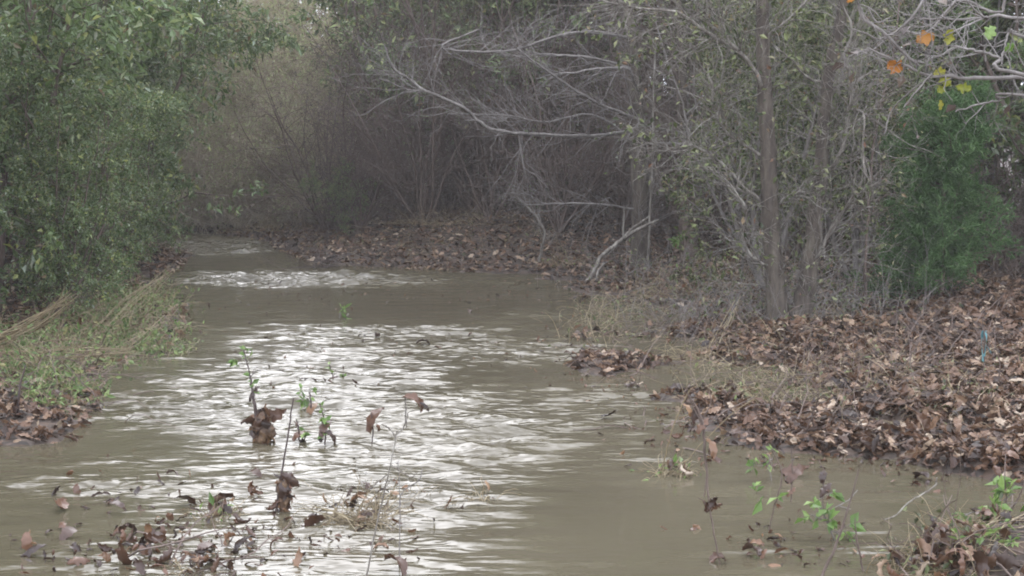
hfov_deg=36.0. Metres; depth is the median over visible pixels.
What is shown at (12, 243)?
evergreen shrub
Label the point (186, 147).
evergreen bush
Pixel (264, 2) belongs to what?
bare bush
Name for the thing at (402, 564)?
fallen leaf
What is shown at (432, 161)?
thicket bush
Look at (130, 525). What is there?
fallen leaf
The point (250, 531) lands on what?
fallen leaf
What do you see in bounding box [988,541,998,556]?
fallen leaf
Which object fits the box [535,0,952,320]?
forked tree
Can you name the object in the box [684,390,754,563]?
dried weed
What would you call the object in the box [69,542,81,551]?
fallen leaf
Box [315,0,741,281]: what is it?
arching tree
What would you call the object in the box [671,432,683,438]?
fallen leaf
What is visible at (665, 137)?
thicket bush
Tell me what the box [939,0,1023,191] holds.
background tree
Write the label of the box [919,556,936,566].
fallen leaf
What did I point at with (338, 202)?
bush
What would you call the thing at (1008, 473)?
fallen leaf
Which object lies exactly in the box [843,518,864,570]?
stick
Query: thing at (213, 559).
fallen leaf
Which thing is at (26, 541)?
fallen leaf
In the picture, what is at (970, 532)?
fallen leaf
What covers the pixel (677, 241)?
seedling
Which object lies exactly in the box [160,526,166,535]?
fallen leaf
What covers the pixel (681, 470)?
grass tuft
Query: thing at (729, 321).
straw bundle
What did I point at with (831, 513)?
seedling
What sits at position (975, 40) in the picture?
leafy shrub
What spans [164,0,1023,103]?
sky
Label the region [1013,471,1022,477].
fallen leaf
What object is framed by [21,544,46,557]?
fallen leaf
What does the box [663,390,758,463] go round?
straw weed
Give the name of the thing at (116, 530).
fallen leaf
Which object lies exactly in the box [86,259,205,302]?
grass tuft
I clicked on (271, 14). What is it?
tree
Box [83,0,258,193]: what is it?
evergreen shrub
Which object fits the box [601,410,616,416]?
fallen leaf
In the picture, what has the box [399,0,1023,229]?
undergrowth
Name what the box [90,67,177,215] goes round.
evergreen bush
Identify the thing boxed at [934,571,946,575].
fallen leaf
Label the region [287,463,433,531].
grass tuft
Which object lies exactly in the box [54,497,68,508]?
fallen leaf
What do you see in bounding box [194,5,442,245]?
thicket bush
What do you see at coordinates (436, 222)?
grass tuft
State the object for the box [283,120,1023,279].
undergrowth
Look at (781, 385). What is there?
fallen twigs
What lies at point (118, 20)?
evergreen shrub
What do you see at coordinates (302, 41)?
tree
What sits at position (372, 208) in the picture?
thicket bush
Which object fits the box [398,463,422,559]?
sprig
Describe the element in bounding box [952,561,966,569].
fallen leaf
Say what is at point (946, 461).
fallen leaf
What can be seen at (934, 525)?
fallen leaf
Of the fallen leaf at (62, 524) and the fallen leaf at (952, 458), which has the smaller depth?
the fallen leaf at (62, 524)
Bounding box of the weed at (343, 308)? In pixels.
[338,303,351,318]
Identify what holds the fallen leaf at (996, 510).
on the fallen twigs at (781, 385)
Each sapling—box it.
[503,181,566,261]
[633,36,675,267]
[696,5,755,281]
[825,0,922,306]
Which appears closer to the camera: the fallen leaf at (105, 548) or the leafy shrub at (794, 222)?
the fallen leaf at (105, 548)
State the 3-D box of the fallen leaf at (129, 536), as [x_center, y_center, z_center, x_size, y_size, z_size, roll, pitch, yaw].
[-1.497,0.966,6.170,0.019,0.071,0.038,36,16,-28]
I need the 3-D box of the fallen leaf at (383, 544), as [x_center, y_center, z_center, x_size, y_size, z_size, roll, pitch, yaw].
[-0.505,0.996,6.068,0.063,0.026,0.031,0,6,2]
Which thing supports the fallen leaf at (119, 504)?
on the water
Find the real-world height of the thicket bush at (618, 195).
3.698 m
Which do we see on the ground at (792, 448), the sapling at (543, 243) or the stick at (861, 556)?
the sapling at (543, 243)
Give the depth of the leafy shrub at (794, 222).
17.10 m
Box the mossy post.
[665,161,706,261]
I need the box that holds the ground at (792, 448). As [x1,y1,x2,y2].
[0,142,1023,575]
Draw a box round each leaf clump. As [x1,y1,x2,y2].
[238,345,286,444]
[919,520,962,563]
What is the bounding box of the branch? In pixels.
[1002,483,1023,520]
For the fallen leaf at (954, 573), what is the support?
on the water
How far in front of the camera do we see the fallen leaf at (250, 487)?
7.07 m
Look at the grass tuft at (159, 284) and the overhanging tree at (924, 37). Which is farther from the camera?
the grass tuft at (159, 284)
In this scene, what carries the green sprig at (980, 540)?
on the water
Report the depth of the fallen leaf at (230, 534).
6.16 m
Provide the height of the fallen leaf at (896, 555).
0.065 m
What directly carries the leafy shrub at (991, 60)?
on the ground at (792, 448)
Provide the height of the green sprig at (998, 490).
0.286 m
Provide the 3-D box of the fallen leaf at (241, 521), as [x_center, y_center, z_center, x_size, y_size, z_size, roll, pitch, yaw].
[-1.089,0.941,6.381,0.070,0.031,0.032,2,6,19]
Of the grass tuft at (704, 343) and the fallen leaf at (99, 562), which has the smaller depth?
the fallen leaf at (99, 562)
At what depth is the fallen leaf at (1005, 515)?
5.93 m
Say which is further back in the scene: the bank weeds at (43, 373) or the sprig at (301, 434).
the bank weeds at (43, 373)
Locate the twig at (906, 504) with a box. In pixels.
[885,477,937,519]
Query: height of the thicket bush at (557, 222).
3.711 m
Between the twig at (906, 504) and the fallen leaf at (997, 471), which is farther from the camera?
the fallen leaf at (997, 471)
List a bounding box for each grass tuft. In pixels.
[0,294,134,349]
[0,320,121,378]
[29,379,86,407]
[34,270,221,338]
[57,376,110,386]
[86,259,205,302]
[125,335,193,353]
[160,554,233,575]
[177,491,249,521]
[258,225,360,268]
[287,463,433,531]
[348,187,538,229]
[400,479,441,498]
[439,476,519,504]
[525,233,599,269]
[571,249,738,302]
[631,449,707,480]
[645,320,779,363]
[673,248,838,296]
[784,344,888,385]
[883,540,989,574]
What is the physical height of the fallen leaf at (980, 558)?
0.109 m
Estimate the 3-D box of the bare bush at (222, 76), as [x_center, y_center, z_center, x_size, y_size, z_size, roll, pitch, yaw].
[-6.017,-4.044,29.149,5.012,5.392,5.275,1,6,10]
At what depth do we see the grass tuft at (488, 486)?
6.96 m
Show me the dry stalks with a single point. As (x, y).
(835, 299)
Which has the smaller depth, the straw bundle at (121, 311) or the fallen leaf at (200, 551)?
the fallen leaf at (200, 551)
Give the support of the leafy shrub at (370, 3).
on the ground at (792, 448)
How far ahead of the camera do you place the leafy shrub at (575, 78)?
23.50 m
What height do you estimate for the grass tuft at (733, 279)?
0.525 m
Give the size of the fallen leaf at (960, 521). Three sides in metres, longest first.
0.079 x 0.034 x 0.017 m
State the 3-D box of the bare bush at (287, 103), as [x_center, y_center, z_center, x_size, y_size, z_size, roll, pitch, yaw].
[-2.454,-2.421,24.057,3.077,3.145,2.924,4,7,35]
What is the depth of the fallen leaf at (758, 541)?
6.10 m
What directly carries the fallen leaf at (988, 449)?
on the fallen leaf
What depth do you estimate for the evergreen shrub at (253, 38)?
19.46 m
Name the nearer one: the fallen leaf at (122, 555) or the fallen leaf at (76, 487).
the fallen leaf at (122, 555)
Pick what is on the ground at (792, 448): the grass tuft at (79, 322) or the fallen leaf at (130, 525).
the grass tuft at (79, 322)
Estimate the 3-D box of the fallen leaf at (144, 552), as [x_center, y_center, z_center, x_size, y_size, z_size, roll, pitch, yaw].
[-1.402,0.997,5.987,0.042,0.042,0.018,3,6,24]
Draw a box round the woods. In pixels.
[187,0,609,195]
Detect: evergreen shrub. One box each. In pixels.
[0,0,136,287]
[0,0,203,311]
[0,1,93,63]
[10,0,160,194]
[11,0,303,239]
[13,0,248,214]
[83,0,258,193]
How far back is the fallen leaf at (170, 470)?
7.40 m
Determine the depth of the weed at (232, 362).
10.13 m
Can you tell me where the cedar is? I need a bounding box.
[843,70,1023,300]
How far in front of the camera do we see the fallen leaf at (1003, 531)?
5.85 m
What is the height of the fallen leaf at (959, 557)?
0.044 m
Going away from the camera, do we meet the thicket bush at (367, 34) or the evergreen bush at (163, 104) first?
the evergreen bush at (163, 104)
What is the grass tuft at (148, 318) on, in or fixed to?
on the ground at (792, 448)
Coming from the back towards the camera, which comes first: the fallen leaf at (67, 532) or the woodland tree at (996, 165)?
the woodland tree at (996, 165)
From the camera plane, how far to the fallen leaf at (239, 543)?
6.07 m
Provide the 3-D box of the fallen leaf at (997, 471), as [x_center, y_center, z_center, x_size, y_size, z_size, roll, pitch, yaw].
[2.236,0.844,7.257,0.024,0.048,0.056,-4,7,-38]
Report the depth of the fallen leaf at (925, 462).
7.61 m
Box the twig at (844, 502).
[832,490,857,508]
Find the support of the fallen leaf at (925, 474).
on the water
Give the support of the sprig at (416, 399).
on the water
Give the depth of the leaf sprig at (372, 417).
8.17 m
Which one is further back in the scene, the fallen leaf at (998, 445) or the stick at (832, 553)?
the fallen leaf at (998, 445)
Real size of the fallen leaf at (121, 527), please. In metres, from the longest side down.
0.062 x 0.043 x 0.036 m
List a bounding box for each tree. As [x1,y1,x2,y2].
[120,0,285,199]
[160,0,367,174]
[182,0,363,160]
[213,0,418,141]
[258,0,491,197]
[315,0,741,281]
[384,0,656,213]
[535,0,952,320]
[649,0,696,236]
[788,1,1002,239]
[826,0,1023,140]
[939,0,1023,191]
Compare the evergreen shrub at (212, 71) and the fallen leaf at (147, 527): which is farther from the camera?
the evergreen shrub at (212, 71)
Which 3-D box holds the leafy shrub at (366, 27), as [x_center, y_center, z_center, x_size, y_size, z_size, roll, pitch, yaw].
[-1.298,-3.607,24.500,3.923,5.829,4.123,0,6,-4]
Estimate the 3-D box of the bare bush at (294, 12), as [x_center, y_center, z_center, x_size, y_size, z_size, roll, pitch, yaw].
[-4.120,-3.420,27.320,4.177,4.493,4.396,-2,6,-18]
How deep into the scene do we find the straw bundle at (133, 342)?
11.62 m
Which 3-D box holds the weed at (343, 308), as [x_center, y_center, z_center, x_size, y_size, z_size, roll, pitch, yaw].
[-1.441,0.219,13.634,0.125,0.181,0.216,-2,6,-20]
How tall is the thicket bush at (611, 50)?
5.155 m
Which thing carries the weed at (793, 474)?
on the water
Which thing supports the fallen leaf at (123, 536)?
on the water
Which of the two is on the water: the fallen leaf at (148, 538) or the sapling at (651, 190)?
the fallen leaf at (148, 538)
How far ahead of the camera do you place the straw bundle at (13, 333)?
10.97 m
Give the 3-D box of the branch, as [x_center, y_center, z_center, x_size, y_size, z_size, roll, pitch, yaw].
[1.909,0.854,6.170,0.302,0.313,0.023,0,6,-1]
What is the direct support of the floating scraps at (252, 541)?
on the water
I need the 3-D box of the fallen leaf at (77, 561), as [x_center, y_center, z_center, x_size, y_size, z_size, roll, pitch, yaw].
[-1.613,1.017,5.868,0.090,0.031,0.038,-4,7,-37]
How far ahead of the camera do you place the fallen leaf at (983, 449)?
7.52 m
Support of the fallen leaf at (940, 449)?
on the fallen leaf
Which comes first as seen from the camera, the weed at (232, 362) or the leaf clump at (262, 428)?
the leaf clump at (262, 428)
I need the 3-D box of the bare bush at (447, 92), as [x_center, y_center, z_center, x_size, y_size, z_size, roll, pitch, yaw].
[-1.337,-3.695,27.404,4.594,4.942,4.835,2,6,17]
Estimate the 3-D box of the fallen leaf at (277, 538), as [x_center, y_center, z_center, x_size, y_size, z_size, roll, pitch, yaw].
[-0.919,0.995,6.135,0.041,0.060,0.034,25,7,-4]
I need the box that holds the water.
[0,231,1023,575]
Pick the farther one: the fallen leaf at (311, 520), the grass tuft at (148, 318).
the grass tuft at (148, 318)
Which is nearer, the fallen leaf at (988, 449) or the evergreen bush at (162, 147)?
the fallen leaf at (988, 449)
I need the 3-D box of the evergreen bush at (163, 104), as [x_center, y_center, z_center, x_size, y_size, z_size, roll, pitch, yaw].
[-3.882,-1.079,14.848,1.573,2.555,1.458,-1,6,-10]
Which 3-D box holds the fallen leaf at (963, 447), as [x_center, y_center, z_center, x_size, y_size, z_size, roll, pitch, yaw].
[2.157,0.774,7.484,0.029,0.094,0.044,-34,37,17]
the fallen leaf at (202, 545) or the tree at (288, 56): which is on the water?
the fallen leaf at (202, 545)
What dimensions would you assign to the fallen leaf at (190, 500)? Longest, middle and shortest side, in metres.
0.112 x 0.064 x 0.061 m
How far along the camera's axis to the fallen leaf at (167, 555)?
5.88 m
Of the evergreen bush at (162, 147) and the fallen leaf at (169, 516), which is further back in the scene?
the evergreen bush at (162, 147)
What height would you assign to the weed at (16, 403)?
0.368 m
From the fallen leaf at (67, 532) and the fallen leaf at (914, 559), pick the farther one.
the fallen leaf at (67, 532)
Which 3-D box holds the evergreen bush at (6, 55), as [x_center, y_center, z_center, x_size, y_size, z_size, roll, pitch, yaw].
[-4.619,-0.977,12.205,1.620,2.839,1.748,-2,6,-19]
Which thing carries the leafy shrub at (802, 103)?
on the ground at (792, 448)
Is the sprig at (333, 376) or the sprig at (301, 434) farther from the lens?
the sprig at (333, 376)
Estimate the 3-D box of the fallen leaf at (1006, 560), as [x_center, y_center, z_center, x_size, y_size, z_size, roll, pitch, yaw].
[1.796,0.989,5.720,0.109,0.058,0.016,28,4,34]
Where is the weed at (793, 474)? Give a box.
[748,448,800,530]
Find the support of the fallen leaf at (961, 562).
on the water
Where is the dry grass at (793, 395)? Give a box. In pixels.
[193,207,1023,575]
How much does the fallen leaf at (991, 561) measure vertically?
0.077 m
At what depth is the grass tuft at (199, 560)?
5.81 m
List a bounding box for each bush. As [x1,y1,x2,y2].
[0,22,19,307]
[0,35,162,321]
[19,44,184,299]
[38,49,196,284]
[89,65,190,267]
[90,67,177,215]
[116,64,195,252]
[120,0,284,187]
[145,32,268,223]
[159,0,366,215]
[161,0,349,210]
[165,46,316,228]
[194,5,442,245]
[201,20,363,225]
[220,27,429,216]
[266,0,472,197]
[274,0,548,225]
[285,0,552,212]
[285,39,462,230]
[297,157,382,234]
[329,2,491,206]
[335,0,668,212]
[344,0,619,218]
[421,0,690,232]
[473,0,740,221]
[525,1,737,241]
[572,0,862,229]
[580,0,813,248]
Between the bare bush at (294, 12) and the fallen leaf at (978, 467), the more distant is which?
the bare bush at (294, 12)
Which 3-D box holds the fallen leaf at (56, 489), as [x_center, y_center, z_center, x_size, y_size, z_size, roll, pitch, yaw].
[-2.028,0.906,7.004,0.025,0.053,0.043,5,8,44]
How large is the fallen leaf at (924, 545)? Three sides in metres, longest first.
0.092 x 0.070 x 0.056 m
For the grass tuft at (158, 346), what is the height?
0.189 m
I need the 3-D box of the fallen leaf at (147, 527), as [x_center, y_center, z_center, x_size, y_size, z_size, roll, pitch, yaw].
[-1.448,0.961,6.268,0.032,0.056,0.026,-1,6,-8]
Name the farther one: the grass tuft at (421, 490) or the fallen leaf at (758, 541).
the grass tuft at (421, 490)
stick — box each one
[821,469,858,575]
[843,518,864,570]
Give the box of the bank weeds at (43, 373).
[0,266,215,411]
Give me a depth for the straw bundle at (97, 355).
10.48 m
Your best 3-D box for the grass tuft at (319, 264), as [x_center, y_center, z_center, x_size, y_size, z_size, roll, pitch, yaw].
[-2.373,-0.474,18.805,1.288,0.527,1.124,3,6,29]
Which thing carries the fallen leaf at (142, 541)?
on the water
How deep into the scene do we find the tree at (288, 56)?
28.89 m
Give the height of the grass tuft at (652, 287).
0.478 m
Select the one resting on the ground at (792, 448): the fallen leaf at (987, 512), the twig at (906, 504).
the fallen leaf at (987, 512)
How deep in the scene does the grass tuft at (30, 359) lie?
10.38 m
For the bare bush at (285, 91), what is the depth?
25.02 m
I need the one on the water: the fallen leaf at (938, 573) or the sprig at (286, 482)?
the sprig at (286, 482)
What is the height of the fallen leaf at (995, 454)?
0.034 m
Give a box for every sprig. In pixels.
[266,398,298,511]
[292,419,310,441]
[296,383,317,414]
[317,401,335,444]
[325,362,346,378]
[365,392,428,575]
[366,407,384,443]
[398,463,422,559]
[948,519,1020,546]
[951,474,1023,524]
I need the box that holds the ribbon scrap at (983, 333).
[981,325,991,381]
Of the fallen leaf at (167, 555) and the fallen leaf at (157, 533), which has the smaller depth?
the fallen leaf at (167, 555)
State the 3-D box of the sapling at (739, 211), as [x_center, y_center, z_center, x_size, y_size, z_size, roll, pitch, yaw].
[2.024,-1.327,14.453,0.631,2.546,0.666,3,6,26]
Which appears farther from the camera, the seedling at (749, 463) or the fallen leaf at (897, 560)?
the seedling at (749, 463)
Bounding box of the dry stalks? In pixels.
[521,212,996,342]
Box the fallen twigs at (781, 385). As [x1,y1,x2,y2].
[1,189,1023,575]
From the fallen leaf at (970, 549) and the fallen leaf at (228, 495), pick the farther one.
the fallen leaf at (228, 495)
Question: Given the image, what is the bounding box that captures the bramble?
[106,118,394,233]
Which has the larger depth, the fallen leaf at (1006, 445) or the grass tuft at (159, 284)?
the grass tuft at (159, 284)
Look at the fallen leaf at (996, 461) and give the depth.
7.36 m
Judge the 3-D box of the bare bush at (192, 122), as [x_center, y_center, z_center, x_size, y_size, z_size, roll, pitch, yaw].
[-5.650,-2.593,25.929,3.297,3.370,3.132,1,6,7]
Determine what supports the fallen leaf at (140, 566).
on the water
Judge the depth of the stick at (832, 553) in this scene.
5.70 m
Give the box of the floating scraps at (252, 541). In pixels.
[8,237,982,575]
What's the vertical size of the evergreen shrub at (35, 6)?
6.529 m
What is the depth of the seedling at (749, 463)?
7.30 m
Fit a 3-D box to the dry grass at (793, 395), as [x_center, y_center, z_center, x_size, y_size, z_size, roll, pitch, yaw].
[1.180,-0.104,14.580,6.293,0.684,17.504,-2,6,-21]
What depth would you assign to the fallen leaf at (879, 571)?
5.61 m
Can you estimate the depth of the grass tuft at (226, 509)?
6.64 m
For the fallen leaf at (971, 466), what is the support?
on the water
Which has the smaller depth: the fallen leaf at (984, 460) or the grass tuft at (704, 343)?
the fallen leaf at (984, 460)
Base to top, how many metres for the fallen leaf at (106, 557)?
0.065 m
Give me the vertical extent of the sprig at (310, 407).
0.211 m
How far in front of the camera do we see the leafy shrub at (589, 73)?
22.25 m
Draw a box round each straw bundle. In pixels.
[0,288,76,348]
[1,339,147,369]
[78,315,167,357]
[95,264,174,334]
[704,295,741,351]
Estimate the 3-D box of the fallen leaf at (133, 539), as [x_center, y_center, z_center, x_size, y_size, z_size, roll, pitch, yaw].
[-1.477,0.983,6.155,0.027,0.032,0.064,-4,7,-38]
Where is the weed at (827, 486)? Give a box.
[819,460,831,521]
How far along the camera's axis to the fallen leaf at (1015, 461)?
7.36 m
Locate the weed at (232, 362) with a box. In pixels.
[227,346,260,381]
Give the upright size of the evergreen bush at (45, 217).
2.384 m
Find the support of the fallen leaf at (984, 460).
on the fallen leaf at (978, 467)
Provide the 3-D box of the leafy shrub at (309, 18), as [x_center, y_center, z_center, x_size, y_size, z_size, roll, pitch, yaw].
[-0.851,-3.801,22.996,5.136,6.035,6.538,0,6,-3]
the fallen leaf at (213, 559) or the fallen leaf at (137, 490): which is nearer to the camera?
the fallen leaf at (213, 559)
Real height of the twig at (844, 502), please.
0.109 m
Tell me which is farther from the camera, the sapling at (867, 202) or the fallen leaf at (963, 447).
the sapling at (867, 202)
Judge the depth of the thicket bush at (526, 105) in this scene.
21.49 m
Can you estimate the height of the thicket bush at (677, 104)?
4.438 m
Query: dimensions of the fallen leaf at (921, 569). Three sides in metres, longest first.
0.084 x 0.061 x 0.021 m
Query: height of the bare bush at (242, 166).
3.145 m
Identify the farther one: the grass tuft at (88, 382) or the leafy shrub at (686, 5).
the leafy shrub at (686, 5)
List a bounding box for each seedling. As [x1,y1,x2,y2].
[668,234,687,267]
[745,445,777,480]
[794,489,866,540]
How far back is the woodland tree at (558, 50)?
25.34 m
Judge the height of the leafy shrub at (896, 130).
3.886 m
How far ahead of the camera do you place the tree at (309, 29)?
30.65 m
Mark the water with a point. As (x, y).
(584, 503)
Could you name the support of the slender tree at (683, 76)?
on the ground at (792, 448)
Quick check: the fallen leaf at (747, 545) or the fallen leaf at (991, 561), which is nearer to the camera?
the fallen leaf at (991, 561)
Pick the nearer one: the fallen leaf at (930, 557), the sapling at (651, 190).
the fallen leaf at (930, 557)
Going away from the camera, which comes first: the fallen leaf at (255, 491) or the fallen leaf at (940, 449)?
the fallen leaf at (255, 491)
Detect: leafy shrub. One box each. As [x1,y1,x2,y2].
[278,0,607,210]
[306,0,473,217]
[307,0,637,210]
[422,0,644,213]
[469,0,705,215]
[591,0,771,220]
[604,0,914,297]
[683,0,955,280]
[684,0,948,259]
[722,0,1023,247]
[809,0,1023,251]
[883,0,1023,197]
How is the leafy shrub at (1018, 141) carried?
on the ground at (792, 448)
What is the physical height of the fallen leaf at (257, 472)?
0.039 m
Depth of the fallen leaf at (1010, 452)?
7.34 m
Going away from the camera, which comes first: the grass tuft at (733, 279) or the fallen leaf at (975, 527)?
the fallen leaf at (975, 527)
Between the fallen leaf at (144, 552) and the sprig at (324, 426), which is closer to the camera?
the fallen leaf at (144, 552)
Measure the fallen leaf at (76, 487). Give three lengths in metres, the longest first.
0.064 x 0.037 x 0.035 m
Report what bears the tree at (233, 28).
on the ground at (792, 448)
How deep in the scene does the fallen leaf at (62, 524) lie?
6.40 m
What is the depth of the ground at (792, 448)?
17.16 m
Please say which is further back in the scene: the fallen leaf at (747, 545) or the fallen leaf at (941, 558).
the fallen leaf at (747, 545)
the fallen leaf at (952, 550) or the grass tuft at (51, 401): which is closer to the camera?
the fallen leaf at (952, 550)
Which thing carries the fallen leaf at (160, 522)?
on the water
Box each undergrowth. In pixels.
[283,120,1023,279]
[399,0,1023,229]
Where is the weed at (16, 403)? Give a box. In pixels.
[9,365,26,416]
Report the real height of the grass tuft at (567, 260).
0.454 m
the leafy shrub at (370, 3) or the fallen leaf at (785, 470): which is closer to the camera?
the fallen leaf at (785, 470)
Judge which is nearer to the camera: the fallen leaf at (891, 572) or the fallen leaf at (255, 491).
the fallen leaf at (891, 572)
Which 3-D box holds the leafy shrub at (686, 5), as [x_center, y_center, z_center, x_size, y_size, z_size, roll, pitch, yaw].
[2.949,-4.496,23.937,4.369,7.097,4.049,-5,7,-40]
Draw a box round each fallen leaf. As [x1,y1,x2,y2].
[21,531,32,550]
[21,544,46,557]
[51,486,59,494]
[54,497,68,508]
[59,522,66,527]
[59,525,77,539]
[67,557,89,565]
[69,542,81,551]
[73,483,80,493]
[93,559,101,566]
[97,543,112,552]
[102,552,110,561]
[107,500,125,510]
[112,525,126,535]
[115,544,133,564]
[118,523,128,533]
[118,529,125,543]
[124,523,136,531]
[125,528,133,541]
[128,536,137,543]
[133,486,140,494]
[133,557,145,575]
[138,534,146,547]
[139,545,148,555]
[143,531,166,543]
[144,524,151,532]
[152,531,162,534]
[155,518,164,524]
[155,545,172,563]
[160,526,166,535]
[166,469,177,475]
[166,512,173,520]
[173,495,196,504]
[195,547,207,554]
[197,541,212,555]
[208,492,234,505]
[208,555,218,561]
[223,531,235,546]
[230,535,253,552]
[235,516,251,523]
[245,525,257,539]
[248,480,253,495]
[250,468,261,476]
[253,487,262,494]
[269,536,282,547]
[292,547,301,566]
[303,515,325,526]
[373,542,388,549]
[384,553,407,574]
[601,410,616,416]
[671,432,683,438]
[742,542,761,556]
[750,539,763,545]
[779,463,809,476]
[876,559,888,575]
[886,562,904,575]
[888,547,904,563]
[892,556,900,565]
[910,552,927,564]
[912,471,928,477]
[916,537,935,560]
[916,561,928,575]
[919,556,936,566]
[922,458,931,466]
[927,511,936,530]
[932,553,952,568]
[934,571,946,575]
[936,446,954,452]
[944,453,949,467]
[946,548,969,558]
[947,560,959,575]
[949,454,956,467]
[951,518,964,525]
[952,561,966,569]
[957,550,970,559]
[958,550,965,575]
[960,445,969,452]
[961,462,973,470]
[961,543,976,560]
[962,529,975,544]
[968,453,982,458]
[972,550,989,575]
[973,523,980,532]
[974,464,987,469]
[980,441,988,455]
[980,457,988,465]
[981,507,992,515]
[986,446,991,453]
[987,553,995,568]
[988,436,999,444]
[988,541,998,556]
[991,452,1004,458]
[992,444,1004,453]
[992,457,999,470]
[992,504,999,515]
[993,465,1001,475]
[993,551,1020,569]
[998,528,1010,538]
[1000,512,1011,519]
[1002,442,1014,449]
[1002,471,1011,477]
[1004,450,1019,459]
[1011,459,1020,464]
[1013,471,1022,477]
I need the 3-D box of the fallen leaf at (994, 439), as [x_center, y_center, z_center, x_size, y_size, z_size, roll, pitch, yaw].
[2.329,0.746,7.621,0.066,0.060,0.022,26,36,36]
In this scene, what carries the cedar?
on the ground at (792, 448)
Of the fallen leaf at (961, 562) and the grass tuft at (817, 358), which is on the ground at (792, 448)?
the grass tuft at (817, 358)
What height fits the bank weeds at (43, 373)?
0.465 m
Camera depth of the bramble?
25.53 m
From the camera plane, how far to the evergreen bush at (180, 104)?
16.57 m
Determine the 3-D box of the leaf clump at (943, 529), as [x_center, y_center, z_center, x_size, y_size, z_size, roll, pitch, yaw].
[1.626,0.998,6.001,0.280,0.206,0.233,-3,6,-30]
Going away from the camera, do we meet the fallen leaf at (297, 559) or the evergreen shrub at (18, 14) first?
the fallen leaf at (297, 559)
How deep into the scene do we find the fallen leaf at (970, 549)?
5.81 m
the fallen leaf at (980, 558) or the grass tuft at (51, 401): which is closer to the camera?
the fallen leaf at (980, 558)
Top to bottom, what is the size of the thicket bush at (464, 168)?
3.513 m
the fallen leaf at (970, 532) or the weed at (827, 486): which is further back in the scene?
the weed at (827, 486)
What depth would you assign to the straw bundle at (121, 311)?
12.50 m
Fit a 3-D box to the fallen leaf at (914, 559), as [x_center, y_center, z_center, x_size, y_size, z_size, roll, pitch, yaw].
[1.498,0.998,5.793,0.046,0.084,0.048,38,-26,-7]
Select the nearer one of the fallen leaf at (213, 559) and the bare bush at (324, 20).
the fallen leaf at (213, 559)
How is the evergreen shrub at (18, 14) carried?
on the ground at (792, 448)

